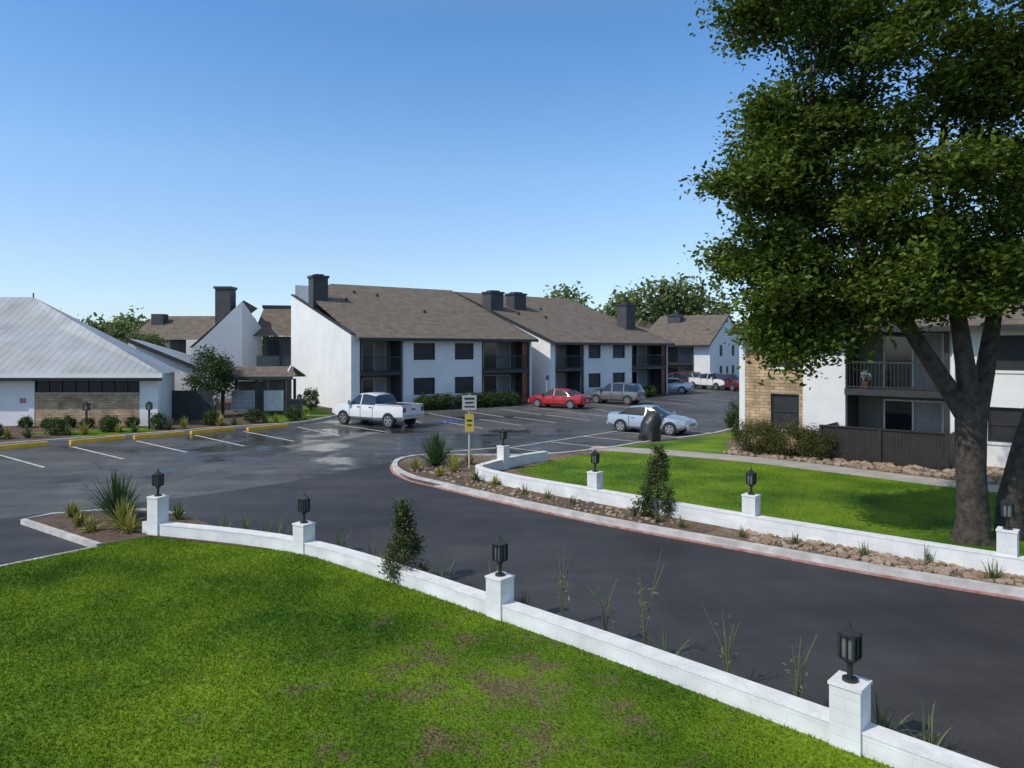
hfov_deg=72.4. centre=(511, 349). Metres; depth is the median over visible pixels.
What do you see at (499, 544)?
lantern lamp
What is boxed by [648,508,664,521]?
ornamental grass
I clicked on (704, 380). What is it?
pickup truck
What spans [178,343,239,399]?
tree
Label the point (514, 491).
river rocks
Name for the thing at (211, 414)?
boxwood shrub
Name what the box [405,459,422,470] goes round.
variegated agave
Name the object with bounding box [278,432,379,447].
concrete patch
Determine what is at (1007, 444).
sill
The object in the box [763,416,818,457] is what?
boxwood shrub
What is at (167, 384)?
side wall
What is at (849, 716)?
shaft
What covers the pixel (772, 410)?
window frame
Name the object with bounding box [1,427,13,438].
variegated agave
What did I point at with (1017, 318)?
roof front
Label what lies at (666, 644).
ornamental grass
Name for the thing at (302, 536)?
shaft
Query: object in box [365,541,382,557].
ornamental grass
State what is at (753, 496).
cap
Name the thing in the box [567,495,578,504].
ornamental grass
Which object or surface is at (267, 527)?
ornamental grass
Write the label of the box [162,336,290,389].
bay back
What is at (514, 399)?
hedge shrub
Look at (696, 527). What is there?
mulch strip
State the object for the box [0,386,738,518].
parking lot
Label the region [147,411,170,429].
boxwood shrub
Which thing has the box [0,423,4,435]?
boxwood shrub
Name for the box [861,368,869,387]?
potted flowers
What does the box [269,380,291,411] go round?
door panel
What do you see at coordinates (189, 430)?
kerb
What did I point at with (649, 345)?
fascia
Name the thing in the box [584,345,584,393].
downspout
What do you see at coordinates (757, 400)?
front wall
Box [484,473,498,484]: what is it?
variegated agave
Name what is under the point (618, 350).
window glass
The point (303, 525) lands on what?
cap
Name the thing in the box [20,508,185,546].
kerb
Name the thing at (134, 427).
variegated agave
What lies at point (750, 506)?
shaft
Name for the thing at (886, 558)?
river rocks
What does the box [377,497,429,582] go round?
holly shrub
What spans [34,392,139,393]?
stone cap
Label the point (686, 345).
gutter
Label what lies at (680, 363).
balcony slab
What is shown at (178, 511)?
variegated agave
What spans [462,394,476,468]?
parking sign
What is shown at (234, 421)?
variegated agave
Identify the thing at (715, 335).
rake board
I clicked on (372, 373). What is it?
balcony slab
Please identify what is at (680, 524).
ornamental grass
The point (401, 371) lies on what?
post
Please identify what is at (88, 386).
window mullion
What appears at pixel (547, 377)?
parking sign
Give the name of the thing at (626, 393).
parked car
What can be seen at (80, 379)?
eave fascia
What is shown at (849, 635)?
lantern lamp
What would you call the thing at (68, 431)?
variegated agave
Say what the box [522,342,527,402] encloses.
cedar accent
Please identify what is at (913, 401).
door frame
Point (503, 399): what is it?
hedge shrub
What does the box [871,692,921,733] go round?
ornamental grass
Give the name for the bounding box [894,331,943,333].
fascia
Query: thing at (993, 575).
ornamental grass
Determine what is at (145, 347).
wing fascia
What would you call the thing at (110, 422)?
boxwood shrub
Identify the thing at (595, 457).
lantern lamp
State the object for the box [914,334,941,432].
sliding door glass
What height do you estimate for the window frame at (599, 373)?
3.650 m
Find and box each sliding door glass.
[362,341,496,401]
[374,341,509,400]
[555,345,636,387]
[557,345,645,387]
[668,347,677,373]
[679,347,690,370]
[885,336,911,452]
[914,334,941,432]
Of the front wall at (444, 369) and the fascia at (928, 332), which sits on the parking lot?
the front wall at (444, 369)
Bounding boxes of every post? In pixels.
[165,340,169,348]
[279,337,281,365]
[400,341,529,402]
[581,345,666,393]
[692,347,693,370]
[944,331,948,432]
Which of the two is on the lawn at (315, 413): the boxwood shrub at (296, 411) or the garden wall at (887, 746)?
the boxwood shrub at (296, 411)
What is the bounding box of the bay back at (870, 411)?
[859,335,943,428]
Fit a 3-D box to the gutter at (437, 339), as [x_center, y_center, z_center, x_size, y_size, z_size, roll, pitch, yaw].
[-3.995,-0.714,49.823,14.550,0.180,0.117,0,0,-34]
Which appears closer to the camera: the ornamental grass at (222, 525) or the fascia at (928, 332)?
the ornamental grass at (222, 525)
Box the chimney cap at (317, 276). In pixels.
[307,275,328,278]
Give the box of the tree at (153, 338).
[121,325,167,347]
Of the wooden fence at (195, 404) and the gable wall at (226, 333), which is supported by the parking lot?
the gable wall at (226, 333)
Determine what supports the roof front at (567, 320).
attached to the gable wall at (542, 357)
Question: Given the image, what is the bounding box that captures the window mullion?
[35,381,139,391]
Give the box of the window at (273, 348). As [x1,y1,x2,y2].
[268,341,278,355]
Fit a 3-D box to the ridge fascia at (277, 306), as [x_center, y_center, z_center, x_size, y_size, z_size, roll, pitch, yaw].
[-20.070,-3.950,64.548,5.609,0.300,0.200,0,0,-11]
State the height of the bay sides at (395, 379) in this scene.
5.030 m
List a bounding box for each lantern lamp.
[151,469,163,496]
[297,493,310,523]
[492,535,507,576]
[499,428,506,445]
[590,449,599,471]
[745,467,756,494]
[837,621,862,683]
[1001,496,1014,529]
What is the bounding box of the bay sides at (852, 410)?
[847,339,858,426]
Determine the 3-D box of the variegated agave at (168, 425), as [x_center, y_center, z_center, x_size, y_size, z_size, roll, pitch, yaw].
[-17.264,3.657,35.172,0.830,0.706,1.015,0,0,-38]
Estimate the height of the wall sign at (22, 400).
0.250 m
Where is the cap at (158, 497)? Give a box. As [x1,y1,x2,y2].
[146,494,169,498]
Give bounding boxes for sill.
[413,360,474,396]
[588,358,625,388]
[769,367,1023,445]
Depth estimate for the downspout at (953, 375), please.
24.67 m
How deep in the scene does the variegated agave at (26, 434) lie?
31.93 m
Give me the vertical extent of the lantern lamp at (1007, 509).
0.600 m
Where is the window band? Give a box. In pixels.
[36,381,138,391]
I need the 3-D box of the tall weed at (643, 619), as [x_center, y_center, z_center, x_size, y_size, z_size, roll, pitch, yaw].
[1.833,3.314,9.248,0.436,1.394,0.305,0,0,0]
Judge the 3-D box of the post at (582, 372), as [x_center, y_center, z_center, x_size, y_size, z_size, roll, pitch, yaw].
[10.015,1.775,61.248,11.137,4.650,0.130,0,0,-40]
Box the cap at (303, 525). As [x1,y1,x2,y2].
[292,521,315,526]
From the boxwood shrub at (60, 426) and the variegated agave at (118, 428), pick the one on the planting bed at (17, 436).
the boxwood shrub at (60, 426)
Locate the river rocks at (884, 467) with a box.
[723,445,1003,484]
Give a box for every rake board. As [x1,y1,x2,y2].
[451,290,536,338]
[454,291,673,345]
[648,315,728,346]
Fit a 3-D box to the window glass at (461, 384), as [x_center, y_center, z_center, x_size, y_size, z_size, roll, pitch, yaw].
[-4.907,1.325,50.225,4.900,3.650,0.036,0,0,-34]
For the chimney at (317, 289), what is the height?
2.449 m
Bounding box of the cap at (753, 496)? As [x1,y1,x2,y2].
[741,492,760,497]
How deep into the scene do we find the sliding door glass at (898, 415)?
27.44 m
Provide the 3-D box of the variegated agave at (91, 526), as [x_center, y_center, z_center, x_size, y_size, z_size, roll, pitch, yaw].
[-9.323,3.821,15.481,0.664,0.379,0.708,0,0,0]
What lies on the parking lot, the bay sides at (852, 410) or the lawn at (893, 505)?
the bay sides at (852, 410)
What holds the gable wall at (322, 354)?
on the parking lot
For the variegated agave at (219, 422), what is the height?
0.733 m
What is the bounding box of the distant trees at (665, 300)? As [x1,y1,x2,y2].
[60,272,741,355]
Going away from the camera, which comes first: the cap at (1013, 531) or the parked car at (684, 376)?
the cap at (1013, 531)
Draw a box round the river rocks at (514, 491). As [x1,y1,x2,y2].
[411,465,678,524]
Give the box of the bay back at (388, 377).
[360,341,515,393]
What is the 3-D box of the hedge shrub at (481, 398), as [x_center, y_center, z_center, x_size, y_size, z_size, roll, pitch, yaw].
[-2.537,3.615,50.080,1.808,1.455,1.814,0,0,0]
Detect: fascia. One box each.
[0,374,162,377]
[0,378,161,380]
[126,338,194,368]
[262,305,290,308]
[635,345,664,345]
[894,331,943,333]
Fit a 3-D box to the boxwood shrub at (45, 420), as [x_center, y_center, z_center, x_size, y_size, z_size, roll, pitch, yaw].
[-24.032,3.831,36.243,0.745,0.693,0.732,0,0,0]
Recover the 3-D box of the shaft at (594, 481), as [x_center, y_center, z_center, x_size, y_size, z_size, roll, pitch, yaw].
[2.196,3.645,18.495,0.300,0.810,0.300,0,0,41]
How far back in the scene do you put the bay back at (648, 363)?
65.58 m
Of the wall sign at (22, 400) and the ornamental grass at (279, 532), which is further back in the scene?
the wall sign at (22, 400)
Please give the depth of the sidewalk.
23.95 m
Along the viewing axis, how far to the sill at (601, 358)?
59.03 m
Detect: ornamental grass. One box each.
[216,512,233,526]
[234,512,249,528]
[261,521,271,531]
[269,516,292,533]
[333,531,354,546]
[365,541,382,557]
[433,555,461,578]
[514,590,542,609]
[519,485,532,495]
[543,489,555,498]
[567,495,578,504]
[626,505,636,515]
[644,624,696,660]
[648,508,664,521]
[676,515,690,528]
[736,524,746,536]
[786,531,806,545]
[857,542,871,555]
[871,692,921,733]
[895,699,962,753]
[902,543,940,564]
[980,558,1014,579]
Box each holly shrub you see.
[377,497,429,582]
[629,442,678,517]
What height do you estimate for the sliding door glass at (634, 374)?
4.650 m
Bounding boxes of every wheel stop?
[0,441,48,449]
[69,435,125,444]
[133,431,185,438]
[190,427,235,434]
[246,424,287,430]
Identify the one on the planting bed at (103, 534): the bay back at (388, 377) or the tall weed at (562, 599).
the tall weed at (562, 599)
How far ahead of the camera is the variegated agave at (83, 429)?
33.19 m
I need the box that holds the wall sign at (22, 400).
[20,398,25,402]
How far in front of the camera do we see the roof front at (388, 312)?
54.23 m
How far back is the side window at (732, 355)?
88.22 m
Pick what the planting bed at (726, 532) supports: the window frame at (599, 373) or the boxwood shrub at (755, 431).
the boxwood shrub at (755, 431)
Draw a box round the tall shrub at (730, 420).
[721,396,738,437]
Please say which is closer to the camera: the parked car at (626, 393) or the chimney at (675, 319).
the parked car at (626, 393)
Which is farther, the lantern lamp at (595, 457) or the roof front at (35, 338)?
the roof front at (35, 338)
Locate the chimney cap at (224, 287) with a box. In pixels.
[213,286,237,289]
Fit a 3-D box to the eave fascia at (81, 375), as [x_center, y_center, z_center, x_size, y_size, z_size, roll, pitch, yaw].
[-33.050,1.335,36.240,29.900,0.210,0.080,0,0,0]
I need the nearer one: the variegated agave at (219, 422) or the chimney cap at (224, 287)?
the variegated agave at (219, 422)
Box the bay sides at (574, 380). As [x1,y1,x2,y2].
[567,345,660,393]
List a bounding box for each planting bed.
[0,399,332,442]
[29,510,270,549]
[398,430,1023,586]
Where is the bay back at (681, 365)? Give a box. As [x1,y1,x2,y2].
[668,362,691,366]
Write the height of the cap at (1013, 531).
0.030 m
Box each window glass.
[414,344,471,393]
[589,345,623,386]
[773,337,1023,440]
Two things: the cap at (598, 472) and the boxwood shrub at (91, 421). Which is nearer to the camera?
the cap at (598, 472)
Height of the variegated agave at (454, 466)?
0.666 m
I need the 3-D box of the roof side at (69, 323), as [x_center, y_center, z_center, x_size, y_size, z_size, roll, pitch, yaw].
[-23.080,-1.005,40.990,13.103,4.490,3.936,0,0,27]
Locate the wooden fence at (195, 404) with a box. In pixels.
[172,390,211,418]
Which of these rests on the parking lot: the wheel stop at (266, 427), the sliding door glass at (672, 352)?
the wheel stop at (266, 427)
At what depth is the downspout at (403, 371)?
48.24 m
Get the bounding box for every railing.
[256,356,290,365]
[361,356,527,371]
[556,355,663,368]
[676,354,688,362]
[846,361,943,390]
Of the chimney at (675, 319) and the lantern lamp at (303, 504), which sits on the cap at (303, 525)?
the lantern lamp at (303, 504)
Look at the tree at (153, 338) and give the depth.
57.63 m
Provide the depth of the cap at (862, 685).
7.04 m
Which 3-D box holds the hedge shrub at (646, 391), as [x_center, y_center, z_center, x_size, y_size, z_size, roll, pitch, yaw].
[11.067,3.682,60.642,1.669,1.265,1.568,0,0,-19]
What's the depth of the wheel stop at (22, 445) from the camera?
29.35 m
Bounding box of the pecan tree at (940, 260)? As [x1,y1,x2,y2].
[677,0,1023,546]
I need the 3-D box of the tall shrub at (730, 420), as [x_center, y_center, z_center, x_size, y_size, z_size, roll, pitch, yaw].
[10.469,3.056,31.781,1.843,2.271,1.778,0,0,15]
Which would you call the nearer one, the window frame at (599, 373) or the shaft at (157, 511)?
the shaft at (157, 511)
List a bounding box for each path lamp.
[83,402,89,429]
[146,401,152,428]
[212,398,217,414]
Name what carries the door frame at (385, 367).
on the parking lot
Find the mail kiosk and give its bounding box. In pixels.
[211,365,305,415]
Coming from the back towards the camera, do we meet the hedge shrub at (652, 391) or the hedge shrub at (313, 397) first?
the hedge shrub at (652, 391)
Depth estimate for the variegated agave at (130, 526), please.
15.34 m
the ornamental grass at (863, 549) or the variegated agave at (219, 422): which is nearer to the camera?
the ornamental grass at (863, 549)
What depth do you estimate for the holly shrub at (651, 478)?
16.87 m
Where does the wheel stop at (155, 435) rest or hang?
on the parking lot
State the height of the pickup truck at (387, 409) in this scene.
1.785 m
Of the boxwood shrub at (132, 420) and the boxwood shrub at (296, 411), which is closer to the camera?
the boxwood shrub at (132, 420)
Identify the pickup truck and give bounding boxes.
[332,392,423,427]
[688,373,729,389]
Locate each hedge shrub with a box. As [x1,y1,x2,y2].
[302,387,320,408]
[412,392,434,410]
[425,391,448,409]
[438,392,459,408]
[455,392,472,407]
[471,390,487,406]
[478,391,499,406]
[488,390,508,406]
[500,390,522,405]
[641,385,648,396]
[643,384,657,396]
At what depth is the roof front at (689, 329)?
84.28 m
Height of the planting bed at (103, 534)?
0.140 m
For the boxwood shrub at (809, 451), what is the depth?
25.54 m
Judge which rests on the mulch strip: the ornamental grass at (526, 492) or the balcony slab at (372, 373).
the ornamental grass at (526, 492)
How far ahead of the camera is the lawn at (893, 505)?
19.61 m
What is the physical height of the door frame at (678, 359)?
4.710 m
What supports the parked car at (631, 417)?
on the parking lot
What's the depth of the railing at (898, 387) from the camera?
25.92 m
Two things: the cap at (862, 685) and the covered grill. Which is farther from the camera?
the covered grill
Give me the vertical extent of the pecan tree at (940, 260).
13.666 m
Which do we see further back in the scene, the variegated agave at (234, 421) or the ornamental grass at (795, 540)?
the variegated agave at (234, 421)
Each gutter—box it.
[359,338,538,341]
[555,342,674,344]
[668,345,708,346]
[732,324,1023,334]
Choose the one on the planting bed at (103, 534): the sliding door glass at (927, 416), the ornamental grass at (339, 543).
the ornamental grass at (339, 543)
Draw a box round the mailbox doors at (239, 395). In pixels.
[232,392,253,408]
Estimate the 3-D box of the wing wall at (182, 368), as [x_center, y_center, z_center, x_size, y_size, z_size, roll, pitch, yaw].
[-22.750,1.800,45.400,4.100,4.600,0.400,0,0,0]
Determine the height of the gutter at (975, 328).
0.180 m
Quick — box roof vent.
[345,290,425,312]
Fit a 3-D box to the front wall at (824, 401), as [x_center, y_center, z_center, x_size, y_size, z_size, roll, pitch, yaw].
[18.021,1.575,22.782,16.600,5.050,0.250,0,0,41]
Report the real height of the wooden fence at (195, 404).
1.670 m
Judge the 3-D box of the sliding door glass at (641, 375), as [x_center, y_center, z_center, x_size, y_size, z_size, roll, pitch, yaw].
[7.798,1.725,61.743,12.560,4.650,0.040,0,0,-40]
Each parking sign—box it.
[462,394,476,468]
[545,374,549,391]
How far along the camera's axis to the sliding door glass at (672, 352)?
82.58 m
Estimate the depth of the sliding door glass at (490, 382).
54.06 m
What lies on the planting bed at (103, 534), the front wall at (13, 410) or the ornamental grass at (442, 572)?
the ornamental grass at (442, 572)
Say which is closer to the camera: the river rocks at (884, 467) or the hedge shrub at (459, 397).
the river rocks at (884, 467)
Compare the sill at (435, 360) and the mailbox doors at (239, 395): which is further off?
the sill at (435, 360)
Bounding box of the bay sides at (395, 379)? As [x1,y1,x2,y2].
[391,341,526,402]
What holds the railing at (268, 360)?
on the balcony slab
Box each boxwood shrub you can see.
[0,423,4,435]
[16,414,34,427]
[39,418,54,427]
[41,416,69,435]
[63,414,78,426]
[78,417,95,427]
[96,415,120,432]
[123,415,140,427]
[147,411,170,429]
[201,409,218,425]
[242,407,263,422]
[282,406,302,420]
[727,412,782,454]
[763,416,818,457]
[789,422,837,459]
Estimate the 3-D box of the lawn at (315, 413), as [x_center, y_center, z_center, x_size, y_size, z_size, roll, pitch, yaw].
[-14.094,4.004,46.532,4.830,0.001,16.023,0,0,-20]
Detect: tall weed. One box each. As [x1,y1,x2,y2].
[546,537,570,616]
[587,571,617,632]
[635,549,663,644]
[703,606,740,672]
[783,634,817,697]
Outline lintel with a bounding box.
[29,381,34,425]
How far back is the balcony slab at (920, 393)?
26.00 m
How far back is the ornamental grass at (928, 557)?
13.14 m
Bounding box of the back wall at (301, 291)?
[294,285,338,322]
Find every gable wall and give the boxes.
[191,301,242,398]
[291,296,531,407]
[501,318,667,395]
[708,318,738,375]
[739,335,744,442]
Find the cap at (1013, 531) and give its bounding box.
[996,526,1019,533]
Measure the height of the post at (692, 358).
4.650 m
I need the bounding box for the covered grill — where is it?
[638,411,661,441]
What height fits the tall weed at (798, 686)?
0.788 m
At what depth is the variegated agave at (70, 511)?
16.85 m
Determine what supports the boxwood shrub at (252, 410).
on the planting bed at (17, 436)
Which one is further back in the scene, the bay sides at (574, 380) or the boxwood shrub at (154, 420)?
the bay sides at (574, 380)
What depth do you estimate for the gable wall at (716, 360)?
84.66 m
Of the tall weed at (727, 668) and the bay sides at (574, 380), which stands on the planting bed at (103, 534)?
the tall weed at (727, 668)
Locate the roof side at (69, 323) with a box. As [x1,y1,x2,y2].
[35,298,178,373]
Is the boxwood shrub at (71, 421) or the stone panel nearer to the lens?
the boxwood shrub at (71, 421)
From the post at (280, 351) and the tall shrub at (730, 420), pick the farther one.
the post at (280, 351)
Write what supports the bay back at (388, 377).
on the parking lot
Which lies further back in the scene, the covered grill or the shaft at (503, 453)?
the covered grill
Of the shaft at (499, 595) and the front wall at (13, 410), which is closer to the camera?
the shaft at (499, 595)
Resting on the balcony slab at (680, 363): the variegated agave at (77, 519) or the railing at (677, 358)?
the railing at (677, 358)
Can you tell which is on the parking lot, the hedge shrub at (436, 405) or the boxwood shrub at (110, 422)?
the hedge shrub at (436, 405)
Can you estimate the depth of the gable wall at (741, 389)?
29.85 m
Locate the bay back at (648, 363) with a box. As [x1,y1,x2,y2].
[555,345,649,389]
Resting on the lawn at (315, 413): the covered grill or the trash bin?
the trash bin
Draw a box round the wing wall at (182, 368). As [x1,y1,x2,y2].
[128,343,193,389]
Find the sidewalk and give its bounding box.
[589,446,999,492]
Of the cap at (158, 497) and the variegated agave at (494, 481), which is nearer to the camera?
the cap at (158, 497)
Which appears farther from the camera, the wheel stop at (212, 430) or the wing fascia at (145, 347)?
the wing fascia at (145, 347)
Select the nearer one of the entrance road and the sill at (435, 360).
the entrance road
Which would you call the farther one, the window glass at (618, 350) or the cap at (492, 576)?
the window glass at (618, 350)
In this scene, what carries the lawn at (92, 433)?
on the planting bed at (17, 436)
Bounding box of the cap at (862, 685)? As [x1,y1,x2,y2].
[827,670,871,693]
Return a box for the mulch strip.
[398,463,720,533]
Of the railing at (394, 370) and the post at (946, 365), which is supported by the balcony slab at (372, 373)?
the railing at (394, 370)
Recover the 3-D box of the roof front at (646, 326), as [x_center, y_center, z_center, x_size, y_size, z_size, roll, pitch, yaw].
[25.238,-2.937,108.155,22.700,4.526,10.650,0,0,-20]
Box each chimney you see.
[151,289,235,324]
[308,277,327,310]
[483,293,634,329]
[668,316,682,322]
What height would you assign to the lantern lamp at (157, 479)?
0.600 m
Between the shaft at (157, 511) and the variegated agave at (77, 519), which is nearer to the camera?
the shaft at (157, 511)
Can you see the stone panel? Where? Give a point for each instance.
(123, 407)
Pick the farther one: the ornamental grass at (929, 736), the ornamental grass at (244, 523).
the ornamental grass at (244, 523)
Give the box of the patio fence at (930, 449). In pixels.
[819,422,954,468]
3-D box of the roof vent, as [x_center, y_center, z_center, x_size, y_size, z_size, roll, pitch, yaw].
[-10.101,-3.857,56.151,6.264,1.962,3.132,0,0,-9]
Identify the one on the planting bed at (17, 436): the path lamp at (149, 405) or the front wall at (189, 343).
the path lamp at (149, 405)
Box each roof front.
[0,297,161,373]
[316,284,537,339]
[457,292,671,342]
[615,317,655,330]
[647,314,728,344]
[733,302,1023,329]
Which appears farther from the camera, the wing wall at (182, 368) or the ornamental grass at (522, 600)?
the wing wall at (182, 368)
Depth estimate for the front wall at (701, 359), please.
79.15 m
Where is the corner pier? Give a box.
[140,381,159,425]
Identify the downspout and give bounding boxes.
[403,341,404,401]
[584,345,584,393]
[952,346,954,431]
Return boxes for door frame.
[361,341,510,397]
[555,345,646,387]
[668,347,691,371]
[883,333,943,432]
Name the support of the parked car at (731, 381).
on the parking lot
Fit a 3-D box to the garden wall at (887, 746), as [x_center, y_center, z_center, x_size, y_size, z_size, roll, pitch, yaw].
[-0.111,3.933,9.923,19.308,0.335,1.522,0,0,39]
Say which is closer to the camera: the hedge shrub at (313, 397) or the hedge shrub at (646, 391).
the hedge shrub at (313, 397)
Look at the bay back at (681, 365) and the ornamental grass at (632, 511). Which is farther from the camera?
the bay back at (681, 365)
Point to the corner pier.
(150, 391)
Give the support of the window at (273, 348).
attached to the bay back at (178, 345)
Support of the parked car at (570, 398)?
on the parking lot
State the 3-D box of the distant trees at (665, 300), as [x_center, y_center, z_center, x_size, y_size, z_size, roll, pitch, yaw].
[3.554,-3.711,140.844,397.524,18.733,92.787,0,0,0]
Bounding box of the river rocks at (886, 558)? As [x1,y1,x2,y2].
[745,529,1023,587]
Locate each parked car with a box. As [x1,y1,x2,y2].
[528,388,590,408]
[588,382,645,404]
[606,404,697,435]
[668,372,693,381]
[668,378,694,393]
[679,371,700,376]
[712,373,738,390]
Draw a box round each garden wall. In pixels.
[142,521,997,767]
[475,451,1023,575]
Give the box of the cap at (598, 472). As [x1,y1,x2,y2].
[587,470,603,473]
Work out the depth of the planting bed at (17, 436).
36.69 m
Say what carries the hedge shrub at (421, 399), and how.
on the parking lot
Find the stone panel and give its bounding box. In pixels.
[35,394,139,425]
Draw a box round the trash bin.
[289,399,302,417]
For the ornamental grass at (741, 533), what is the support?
on the planting bed at (726, 532)
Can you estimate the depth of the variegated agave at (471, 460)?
24.50 m
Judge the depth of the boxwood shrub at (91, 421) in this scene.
36.12 m
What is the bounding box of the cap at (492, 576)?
[485,571,514,581]
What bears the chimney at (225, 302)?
on the roof at (274, 322)
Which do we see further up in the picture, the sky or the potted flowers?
the sky
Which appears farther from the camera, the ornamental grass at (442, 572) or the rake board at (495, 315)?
the rake board at (495, 315)
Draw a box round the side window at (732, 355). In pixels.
[720,345,733,373]
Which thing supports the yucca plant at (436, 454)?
on the mulch strip
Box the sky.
[0,0,1023,338]
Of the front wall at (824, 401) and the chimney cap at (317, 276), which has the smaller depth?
the front wall at (824, 401)
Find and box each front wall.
[0,381,28,425]
[186,340,196,354]
[355,337,481,404]
[553,344,631,394]
[694,346,707,385]
[745,334,802,447]
[803,330,1023,467]
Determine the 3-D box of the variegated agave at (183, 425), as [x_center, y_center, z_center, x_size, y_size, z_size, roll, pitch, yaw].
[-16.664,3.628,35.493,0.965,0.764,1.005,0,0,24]
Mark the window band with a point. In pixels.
(81, 386)
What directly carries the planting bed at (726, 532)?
on the parking lot
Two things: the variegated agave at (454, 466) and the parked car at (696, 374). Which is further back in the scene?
the parked car at (696, 374)
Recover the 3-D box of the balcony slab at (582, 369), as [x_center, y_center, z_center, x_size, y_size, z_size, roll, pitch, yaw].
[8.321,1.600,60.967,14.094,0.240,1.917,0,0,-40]
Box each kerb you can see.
[0,415,337,444]
[0,546,95,566]
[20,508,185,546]
[390,428,1023,600]
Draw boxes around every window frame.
[414,343,472,394]
[589,345,623,387]
[771,335,1023,442]
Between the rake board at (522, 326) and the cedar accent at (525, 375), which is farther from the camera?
the rake board at (522, 326)
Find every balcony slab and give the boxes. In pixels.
[360,369,529,375]
[555,366,666,371]
[668,362,693,364]
[844,387,941,397]
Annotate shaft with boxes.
[147,497,168,535]
[293,524,314,554]
[486,578,513,620]
[497,446,509,469]
[587,473,602,489]
[742,496,759,516]
[829,684,870,756]
[996,531,1018,556]
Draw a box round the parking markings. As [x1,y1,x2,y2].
[0,398,724,467]
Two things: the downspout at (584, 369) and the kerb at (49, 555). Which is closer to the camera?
the kerb at (49, 555)
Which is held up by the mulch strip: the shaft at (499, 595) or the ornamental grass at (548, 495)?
the ornamental grass at (548, 495)
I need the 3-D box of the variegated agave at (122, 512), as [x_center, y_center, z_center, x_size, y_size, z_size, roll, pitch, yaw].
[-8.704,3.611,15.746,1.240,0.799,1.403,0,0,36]
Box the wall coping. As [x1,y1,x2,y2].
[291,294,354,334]
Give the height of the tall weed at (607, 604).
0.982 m
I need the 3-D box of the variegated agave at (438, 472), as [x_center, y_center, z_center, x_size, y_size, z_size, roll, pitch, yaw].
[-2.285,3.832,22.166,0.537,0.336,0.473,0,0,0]
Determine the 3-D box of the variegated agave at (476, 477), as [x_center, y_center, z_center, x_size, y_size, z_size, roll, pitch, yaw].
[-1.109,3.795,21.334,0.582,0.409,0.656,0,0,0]
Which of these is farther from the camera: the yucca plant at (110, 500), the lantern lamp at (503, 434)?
the lantern lamp at (503, 434)
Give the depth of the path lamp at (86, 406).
35.15 m
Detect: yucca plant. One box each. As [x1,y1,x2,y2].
[76,469,154,518]
[407,428,462,464]
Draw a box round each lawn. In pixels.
[0,537,890,767]
[31,428,155,436]
[265,406,331,422]
[515,451,1023,555]
[619,431,734,453]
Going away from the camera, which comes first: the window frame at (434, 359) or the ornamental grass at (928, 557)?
the ornamental grass at (928, 557)
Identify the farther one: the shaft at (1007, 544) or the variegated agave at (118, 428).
the variegated agave at (118, 428)
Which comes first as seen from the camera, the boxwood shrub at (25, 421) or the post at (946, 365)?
the post at (946, 365)
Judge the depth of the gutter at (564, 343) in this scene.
58.83 m
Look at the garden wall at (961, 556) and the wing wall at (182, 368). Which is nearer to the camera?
the garden wall at (961, 556)
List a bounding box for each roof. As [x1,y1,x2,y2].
[131,339,202,365]
[134,300,290,347]
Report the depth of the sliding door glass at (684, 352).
81.89 m
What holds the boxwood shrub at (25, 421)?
on the planting bed at (17, 436)
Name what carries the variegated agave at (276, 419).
on the lawn at (315, 413)
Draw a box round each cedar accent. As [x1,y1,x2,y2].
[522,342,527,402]
[661,346,664,393]
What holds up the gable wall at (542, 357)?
on the parking lot
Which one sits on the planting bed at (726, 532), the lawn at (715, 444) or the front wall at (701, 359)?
the lawn at (715, 444)
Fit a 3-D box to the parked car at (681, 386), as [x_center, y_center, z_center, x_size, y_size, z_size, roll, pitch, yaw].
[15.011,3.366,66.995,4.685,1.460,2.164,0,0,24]
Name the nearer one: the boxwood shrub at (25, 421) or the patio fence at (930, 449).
the patio fence at (930, 449)
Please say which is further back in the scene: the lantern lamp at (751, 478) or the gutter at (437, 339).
the gutter at (437, 339)
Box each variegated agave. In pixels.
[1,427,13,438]
[19,424,38,437]
[59,499,83,516]
[61,424,74,434]
[66,509,87,526]
[72,419,91,433]
[77,515,105,532]
[96,493,146,530]
[114,422,127,432]
[115,513,141,532]
[127,422,140,431]
[161,417,173,429]
[169,501,195,519]
[175,414,188,428]
[211,414,229,425]
[230,415,244,424]
[256,412,271,422]
[271,414,279,422]
[300,409,309,420]
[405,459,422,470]
[432,466,444,475]
[444,451,462,471]
[444,454,459,465]
[462,448,478,464]
[470,470,483,481]
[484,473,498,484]
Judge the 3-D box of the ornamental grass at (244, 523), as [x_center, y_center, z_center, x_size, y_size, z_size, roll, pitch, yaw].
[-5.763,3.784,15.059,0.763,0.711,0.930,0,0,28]
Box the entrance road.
[0,463,1023,767]
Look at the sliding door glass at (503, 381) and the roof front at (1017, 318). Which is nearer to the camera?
the roof front at (1017, 318)
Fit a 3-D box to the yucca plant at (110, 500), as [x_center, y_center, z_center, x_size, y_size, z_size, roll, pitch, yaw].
[-9.292,3.397,16.630,1.939,1.226,2.160,0,0,-32]
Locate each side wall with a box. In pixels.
[160,372,174,422]
[243,303,261,365]

